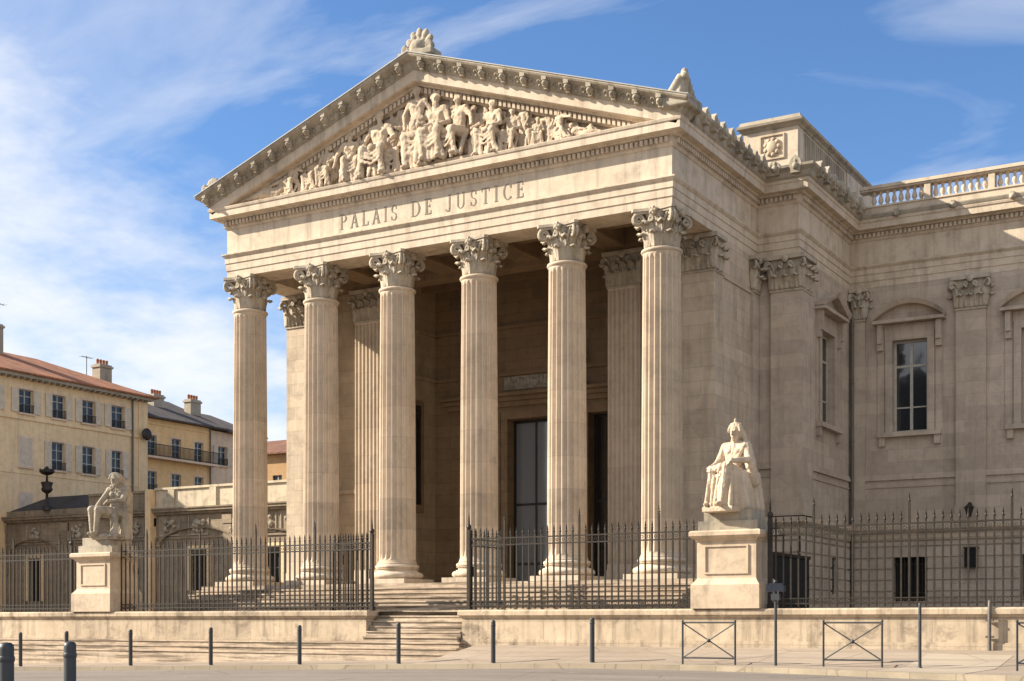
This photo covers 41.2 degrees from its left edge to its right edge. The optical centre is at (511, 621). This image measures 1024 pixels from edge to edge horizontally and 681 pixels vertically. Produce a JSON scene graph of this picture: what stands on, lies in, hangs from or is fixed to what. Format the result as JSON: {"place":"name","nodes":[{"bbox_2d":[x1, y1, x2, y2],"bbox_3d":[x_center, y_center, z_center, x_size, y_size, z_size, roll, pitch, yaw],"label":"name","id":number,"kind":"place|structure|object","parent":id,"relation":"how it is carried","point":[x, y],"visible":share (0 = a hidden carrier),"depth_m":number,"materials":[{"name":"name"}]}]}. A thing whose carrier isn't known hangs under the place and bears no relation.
{"place":"outdoors","nodes":[
{"label":"outdoors","id":0,"kind":"place"},
{"bbox_2d":[14,668,954,680],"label":"road","id":1,"kind":"structure","parent":0,"point":[544,674],"depth_m":32.05,"materials":[{"name":"grey asphalt"}]},
{"bbox_2d":[0,642,14,680],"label":"bollard","id":2,"kind":"object","parent":1,"relation":"on","point":[7,658],"visible":1,"depth_m":10.25,"materials":[{"name":"black metal"}]},
{"bbox_2d":[63,641,76,680],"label":"bollard","id":3,"kind":"object","parent":1,"relation":"on","point":[69,655],"visible":1,"depth_m":12.55,"materials":[{"name":"black metal"}]},
{"bbox_2d":[14,663,1023,680],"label":"kerb","id":4,"kind":"structure","parent":1,"relation":"on","point":[916,675],"depth_m":33.92,"materials":[{"name":"stone"}]},
{"bbox_2d":[769,676,846,677],"bbox_3d":[6.615,1.175,28.623,2.600,0.013,0.120,0,0,30],"label":"lane marking","id":5,"kind":"object","parent":1,"relation":"on","point":[829,677],"visible":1,"depth_m":28.54,"materials":[{"name":"paint"}]},
{"bbox_2d":[0,0,1023,440],"label":"sky","id":6,"kind":"structure","parent":0,"point":[115,114],"materials":[{"name":"blue"}]},
{"bbox_2d":[14,645,1023,675],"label":"pavement","id":7,"kind":"structure","parent":0,"point":[810,658],"depth_m":35.39,"materials":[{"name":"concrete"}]},
{"bbox_2d":[18,632,22,666],"bbox_3d":[-16.493,1.118,45.729,0.167,1.510,0.167,0,0,30],"label":"bollard","id":8,"kind":"object","parent":7,"relation":"on","point":[20,636],"visible":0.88,"depth_m":45.67,"materials":[{"name":"black metal"}]},
{"bbox_2d":[64,631,68,641],"bbox_3d":[-14.583,1.070,44.615,0.167,1.510,0.167,0,0,30],"label":"bollard","id":9,"kind":"object","parent":7,"relation":"on","point":[66,635],"visible":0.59,"depth_m":44.57,"materials":[{"name":"grey metal"}]},
{"bbox_2d":[128,629,132,665],"bbox_3d":[-12.079,1.008,43.156,0.167,1.510,0.167,0,0,30],"label":"bollard","id":10,"kind":"object","parent":7,"relation":"on","point":[130,633],"visible":0.84,"depth_m":43.10,"materials":[{"name":"grey metal"}]},
{"bbox_2d":[0,610,378,640],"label":"stone wall","id":11,"kind":"structure","parent":7,"relation":"on","point":[347,625],"depth_m":46.05,"materials":[{"name":"stone"}]},
{"bbox_2d":[0,530,79,611],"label":"iron railing","id":12,"kind":"object","parent":11,"relation":"on","point":[72,575],"visible":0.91,"depth_m":50.25,"materials":[{"name":"black metal"}]},
{"bbox_2d":[69,538,141,611],"bbox_3d":[-14.581,-1.668,48.972,2.020,2.644,1.570,0,0,30],"label":"statue pedestal","id":13,"kind":"object","parent":11,"relation":"on","point":[98,575],"visible":0.95,"depth_m":48.41,"materials":[{"name":"stone"}]},
{"bbox_2d":[87,472,132,540],"bbox_3d":[-14.368,-4.115,48.703,1.231,2.457,1.677,0,0,30],"label":"seated statue","id":14,"kind":"object","parent":13,"relation":"on","point":[118,512],"visible":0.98,"depth_m":48.66,"materials":[{"name":"stone"}]},
{"bbox_2d":[120,521,374,610],"bbox_3d":[-9.078,-1.825,45.411,11.025,2.960,0.160,0,0,30],"label":"iron railing","id":15,"kind":"object","parent":11,"relation":"on","point":[289,606],"visible":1,"depth_m":45.10,"materials":[{"name":"black metal"}]},
{"bbox_2d":[332,533,369,610],"bbox_3d":[-5.051,-1.580,43.341,1.810,2.470,0.090,0,0,38],"label":"gate leaf","id":16,"kind":"object","parent":15,"relation":"attached to","point":[363,545],"visible":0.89,"depth_m":43.33,"materials":[{"name":"metal"}]},
{"bbox_2d":[208,627,212,664],"bbox_3d":[-9.163,0.935,41.456,0.167,1.510,0.167,0,0,30],"label":"bollard","id":17,"kind":"object","parent":7,"relation":"on","point":[210,631],"visible":0.83,"depth_m":41.40,"materials":[{"name":"grey metal"}]},
{"bbox_2d":[0,610,465,662],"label":"street steps","id":18,"kind":"structure","parent":7,"relation":"on","point":[429,634],"depth_m":42.94,"materials":[{"name":"stone"}]},
{"bbox_2d":[297,625,301,664],"bbox_3d":[-6.194,0.862,39.725,0.167,1.510,0.167,0,0,30],"label":"bollard","id":19,"kind":"object","parent":7,"relation":"on","point":[299,644],"visible":0.92,"depth_m":39.67,"materials":[{"name":"grey metal"}]},
{"bbox_2d":[396,623,400,663],"bbox_3d":[-3.161,0.786,37.957,0.167,1.510,0.167,0,0,30],"label":"bollard","id":20,"kind":"object","parent":7,"relation":"on","point":[398,643],"visible":0.77,"depth_m":37.91,"materials":[{"name":"grey metal"}]},
{"bbox_2d":[491,620,495,662],"bbox_3d":[-0.501,0.720,36.407,0.167,1.510,0.167,0,0,30],"label":"bollard","id":21,"kind":"object","parent":7,"relation":"on","point":[493,641],"visible":0.85,"depth_m":36.36,"materials":[{"name":"grey metal"}]},
{"bbox_2d":[589,618,594,662],"bbox_3d":[2.055,0.656,34.916,0.167,1.510,0.167,0,0,30],"label":"bollard","id":22,"kind":"object","parent":7,"relation":"on","point":[592,640],"visible":0.9,"depth_m":34.86,"materials":[{"name":"metal"}]},
{"bbox_2d":[682,620,735,664],"bbox_3d":[4.775,0.608,33.099,1.421,1.285,0.070,0,0,30],"label":"pavement barrier","id":23,"kind":"object","parent":7,"relation":"on","point":[708,640],"visible":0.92,"depth_m":33.08,"materials":[{"name":"grey metal"}]},
{"bbox_2d":[457,607,1023,650],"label":"stone wall","id":24,"kind":"structure","parent":7,"relation":"on","point":[954,628],"depth_m":36.05,"materials":[{"name":"stone"}]},
{"bbox_2d":[465,506,694,609],"bbox_3d":[1.821,-1.825,39.058,7.365,2.960,0.160,0,0,30],"label":"iron railing","id":25,"kind":"object","parent":24,"relation":"on","point":[469,606],"visible":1,"depth_m":39.01,"materials":[{"name":"black metal"}]},
{"bbox_2d":[471,529,502,608],"bbox_3d":[-0.723,-1.580,41.649,0.090,2.470,1.810,0,0,34],"label":"gate leaf","id":26,"kind":"object","parent":25,"relation":"attached to","point":[472,567],"visible":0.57,"depth_m":41.46,"materials":[{"name":"metal"}]},
{"bbox_2d":[689,509,778,608],"bbox_3d":[6.033,-1.668,36.956,2.020,2.644,1.570,0,0,30],"label":"statue pedestal","id":27,"kind":"object","parent":24,"relation":"on","point":[731,560],"visible":0.91,"depth_m":36.38,"materials":[{"name":"stone"}]},
{"bbox_2d":[702,418,764,512],"bbox_3d":[5.953,-4.218,36.849,1.338,2.601,1.924,0,0,30],"label":"seated statue","id":28,"kind":"object","parent":27,"relation":"on","point":[733,485],"visible":0.92,"depth_m":36.57,"materials":[{"name":"stone"}]},
{"bbox_2d":[767,489,1023,607],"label":"iron railing","id":29,"kind":"object","parent":24,"relation":"on","point":[770,536],"visible":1,"depth_m":34.48,"materials":[{"name":"black metal"}]},
{"bbox_2d":[985,600,993,650],"bbox_3d":[11.546,0.121,32.943,0.180,1.258,0.132,0,0,30],"label":"wall pipe","id":30,"kind":"object","parent":24,"relation":"attached to","point":[988,620],"depth_m":32.89,"materials":[{"name":"metal"}]},
{"bbox_2d":[766,580,785,665],"bbox_3d":[6.244,0.130,32.254,0.440,2.240,0.160,0,0,30],"label":"sign post","id":31,"kind":"object","parent":7,"relation":"on","point":[775,586],"visible":0.9,"depth_m":32.22,"materials":[{"name":"grey metal"}]},
{"bbox_2d":[822,620,882,667],"bbox_3d":[7.824,0.608,31.322,1.421,1.285,0.070,0,0,30],"label":"pavement barrier","id":32,"kind":"object","parent":7,"relation":"on","point":[852,641],"visible":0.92,"depth_m":31.34,"materials":[{"name":"grey metal"}]},
{"bbox_2d":[917,603,922,667],"bbox_3d":[9.144,0.415,30.552,0.120,1.670,0.120,0,0,30],"label":"grey post","id":33,"kind":"object","parent":7,"relation":"on","point":[919,635],"visible":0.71,"depth_m":30.52,"materials":[{"name":"metal"}]},
{"bbox_2d":[876,654,1013,673],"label":"pavement ramp","id":34,"kind":"structure","parent":7,"relation":"on","point":[946,663],"depth_m":31.02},
{"bbox_2d":[1016,620,1023,670],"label":"pavement barrier","id":35,"kind":"object","parent":7,"relation":"on","point":[1017,624],"visible":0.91,"depth_m":28.82,"materials":[{"name":"metal"}]},
{"label":"courtyard","id":36,"kind":"structure","parent":0,"visible":0},
{"bbox_2d":[0,304,158,611],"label":"town house","id":37,"kind":"structure","parent":36,"relation":"on","point":[79,433],"depth_m":92.95,"materials":[{"name":"paint"}]},
{"bbox_2d":[0,385,3,408],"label":"window","id":38,"kind":"structure","parent":37,"relation":"in","point":[1,386],"depth_m":88.18,"materials":[{"name":"paint"}]},
{"bbox_2d":[18,491,32,508],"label":"window","id":39,"kind":"structure","parent":37,"relation":"in","point":[24,498],"depth_m":89.82,"materials":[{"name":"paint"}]},
{"bbox_2d":[11,386,40,415],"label":"window","id":40,"kind":"structure","parent":37,"relation":"in","point":[20,399],"depth_m":89.99,"materials":[{"name":"paint"}]},
{"bbox_2d":[18,435,33,468],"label":"window","id":41,"kind":"structure","parent":37,"relation":"in","point":[25,443],"depth_m":89.86,"materials":[{"name":"paint"}]},
{"bbox_2d":[45,439,71,472],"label":"window","id":42,"kind":"structure","parent":37,"relation":"in","point":[53,451],"depth_m":92.37,"materials":[{"name":"paint"}]},
{"bbox_2d":[45,392,72,421],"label":"window","id":43,"kind":"structure","parent":37,"relation":"in","point":[53,403],"depth_m":92.41,"materials":[{"name":"paint"}]},
{"bbox_2d":[75,397,101,425],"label":"window","id":44,"kind":"structure","parent":37,"relation":"in","point":[83,409],"depth_m":94.54,"materials":[{"name":"paint"}]},
{"bbox_2d":[76,444,101,476],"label":"window","id":45,"kind":"structure","parent":37,"relation":"in","point":[84,455],"depth_m":94.59,"materials":[{"name":"paint"}]},
{"bbox_2d":[104,403,130,430],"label":"window","id":46,"kind":"structure","parent":37,"relation":"in","point":[112,414],"depth_m":96.85,"materials":[{"name":"paint"}]},
{"bbox_2d":[106,448,128,479],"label":"window","id":47,"kind":"structure","parent":37,"relation":"in","point":[113,458],"depth_m":97.00,"materials":[{"name":"paint"}]},
{"bbox_2d":[142,428,151,439],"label":"round bracket sign","id":48,"kind":"object","parent":37,"relation":"attached to","point":[146,434],"visible":1,"depth_m":98.58,"materials":[{"name":"metal"}]},
{"bbox_2d":[1,479,286,611],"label":"annex building","id":49,"kind":"structure","parent":36,"relation":"on","point":[173,514],"depth_m":81.64,"materials":[{"name":"stone"}]},
{"bbox_2d":[26,555,42,600],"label":"window","id":50,"kind":"structure","parent":49,"relation":"in","point":[34,562],"depth_m":87.54,"materials":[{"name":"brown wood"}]},
{"bbox_2d":[39,466,54,510],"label":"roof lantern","id":51,"kind":"object","parent":49,"relation":"on","point":[46,488],"visible":1,"depth_m":86.39,"materials":[{"name":"metal"}]},
{"bbox_2d":[185,545,210,589],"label":"window","id":52,"kind":"structure","parent":49,"relation":"in","point":[197,546],"depth_m":80.51,"materials":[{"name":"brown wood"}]},
{"bbox_2d":[268,542,283,581],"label":"window","id":53,"kind":"structure","parent":49,"relation":"in","point":[277,543],"depth_m":77.63,"materials":[{"name":"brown wood"}]},
{"bbox_2d":[148,389,227,489],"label":"town house","id":54,"kind":"structure","parent":36,"relation":"on","point":[179,448],"depth_m":103.39,"materials":[{"name":"paint"}]},
{"bbox_2d":[148,433,157,455],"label":"window","id":55,"kind":"structure","parent":54,"relation":"in","point":[152,440],"depth_m":100.92,"materials":[{"name":"glass"}]},
{"bbox_2d":[148,469,157,489],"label":"window","id":56,"kind":"structure","parent":54,"relation":"in","point":[151,475],"depth_m":100.76,"materials":[{"name":"glass"}]},
{"bbox_2d":[170,436,181,458],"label":"window","id":57,"kind":"structure","parent":54,"relation":"in","point":[173,442],"depth_m":102.90,"materials":[{"name":"glass"}]},
{"bbox_2d":[170,472,181,486],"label":"window","id":58,"kind":"structure","parent":54,"relation":"in","point":[174,479],"depth_m":102.80,"materials":[{"name":"glass"}]},
{"bbox_2d":[193,440,203,462],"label":"window","id":59,"kind":"structure","parent":54,"relation":"in","point":[197,446],"depth_m":104.90,"materials":[{"name":"glass"}]},
{"bbox_2d":[193,475,203,485],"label":"window","id":60,"kind":"structure","parent":54,"relation":"in","point":[196,481],"depth_m":104.90,"materials":[{"name":"glass"}]},
{"bbox_2d":[201,414,267,483],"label":"town house","id":61,"kind":"structure","parent":36,"relation":"on","point":[222,446],"depth_m":107.53,"materials":[{"name":"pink paint"}]},
{"bbox_2d":[213,444,231,467],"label":"window","id":62,"kind":"structure","parent":61,"relation":"in","point":[220,458],"depth_m":107.52,"materials":[{"name":"paint"}]},
{"bbox_2d":[267,440,286,480],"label":"town house","id":63,"kind":"structure","parent":36,"relation":"on","point":[277,460],"depth_m":128.84,"materials":[{"name":"orange paint"}]},
{"bbox_2d":[274,475,281,479],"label":"window","id":64,"kind":"structure","parent":63,"relation":"in","point":[279,477],"depth_m":128.78,"materials":[{"name":"grey glass"}]},
{"bbox_2d":[170,28,1023,610],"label":"courthouse","id":65,"kind":"structure","parent":36,"relation":"on","point":[538,300],"depth_m":47.47,"materials":[{"name":"stone"}]},
{"bbox_2d":[514,418,547,580],"bbox_3d":[1.343,-4.572,52.798,2.880,6.575,0.080,0,0,30],"label":"entrance door","id":66,"kind":"structure","parent":65,"relation":"in","point":[530,436],"depth_m":53.15,"materials":[{"name":"grey glass"}]},
{"bbox_2d":[594,413,607,576],"bbox_3d":[3.788,-4.572,51.373,1.500,6.575,0.080,0,0,30],"label":"entrance door","id":67,"kind":"structure","parent":65,"relation":"in","point":[600,420],"depth_m":51.59,"materials":[{"name":"brown wood"}]},
{"bbox_2d":[831,558,833,593],"bbox_3d":[11.653,-1.675,50.359,0.310,1.350,0.750,0,0,30],"label":"basement window","id":68,"kind":"structure","parent":65,"relation":"in","point":[832,567],"depth_m":50.41,"materials":[{"name":"metal"}]},
{"bbox_2d":[814,292,851,443],"bbox_3d":[11.540,-9.250,49.441,0.800,5.300,2.910,0,0,30],"label":"window","id":69,"kind":"structure","parent":65,"relation":"in","point":[832,310],"depth_m":49.71,"materials":[{"name":"grey stone"}]},
{"bbox_2d":[871,297,945,446],"bbox_3d":[14.819,-9.270,50.788,2.650,5.400,0.920,0,0,30],"label":"window","id":70,"kind":"structure","parent":65,"relation":"in","point":[914,360],"depth_m":50.94,"materials":[{"name":"grey stone"}]},
{"bbox_2d":[894,557,927,600],"bbox_3d":[14.986,-1.585,51.044,1.260,1.670,0.310,0,0,30],"label":"basement window","id":71,"kind":"structure","parent":65,"relation":"in","point":[904,559],"depth_m":51.11,"materials":[{"name":"glass"}]},
{"bbox_2d":[964,502,973,516],"bbox_3d":[16.602,-4.050,49.329,0.380,0.600,0.884,0,0,30],"label":"wall lantern","id":72,"kind":"object","parent":65,"relation":"attached to","point":[970,505],"depth_m":49.00,"materials":[{"name":"metal"}]},
{"bbox_2d":[963,546,978,566],"bbox_3d":[16.683,-2.345,49.516,0.510,0.730,0.360,0,0,30],"label":"wall box","id":73,"kind":"object","parent":65,"relation":"attached to","point":[972,556],"visible":0.82,"depth_m":49.38,"materials":[{"name":"metal"}]},
{"bbox_2d":[999,286,1023,438],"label":"window","id":74,"kind":"structure","parent":65,"relation":"in","point":[1014,301],"depth_m":48.86,"materials":[{"name":"grey stone"}]},
{"bbox_2d":[773,552,810,607],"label":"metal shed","id":75,"kind":"structure","parent":36,"relation":"on","point":[794,574],"depth_m":44.90,"materials":[{"name":"metal"}]}
]}

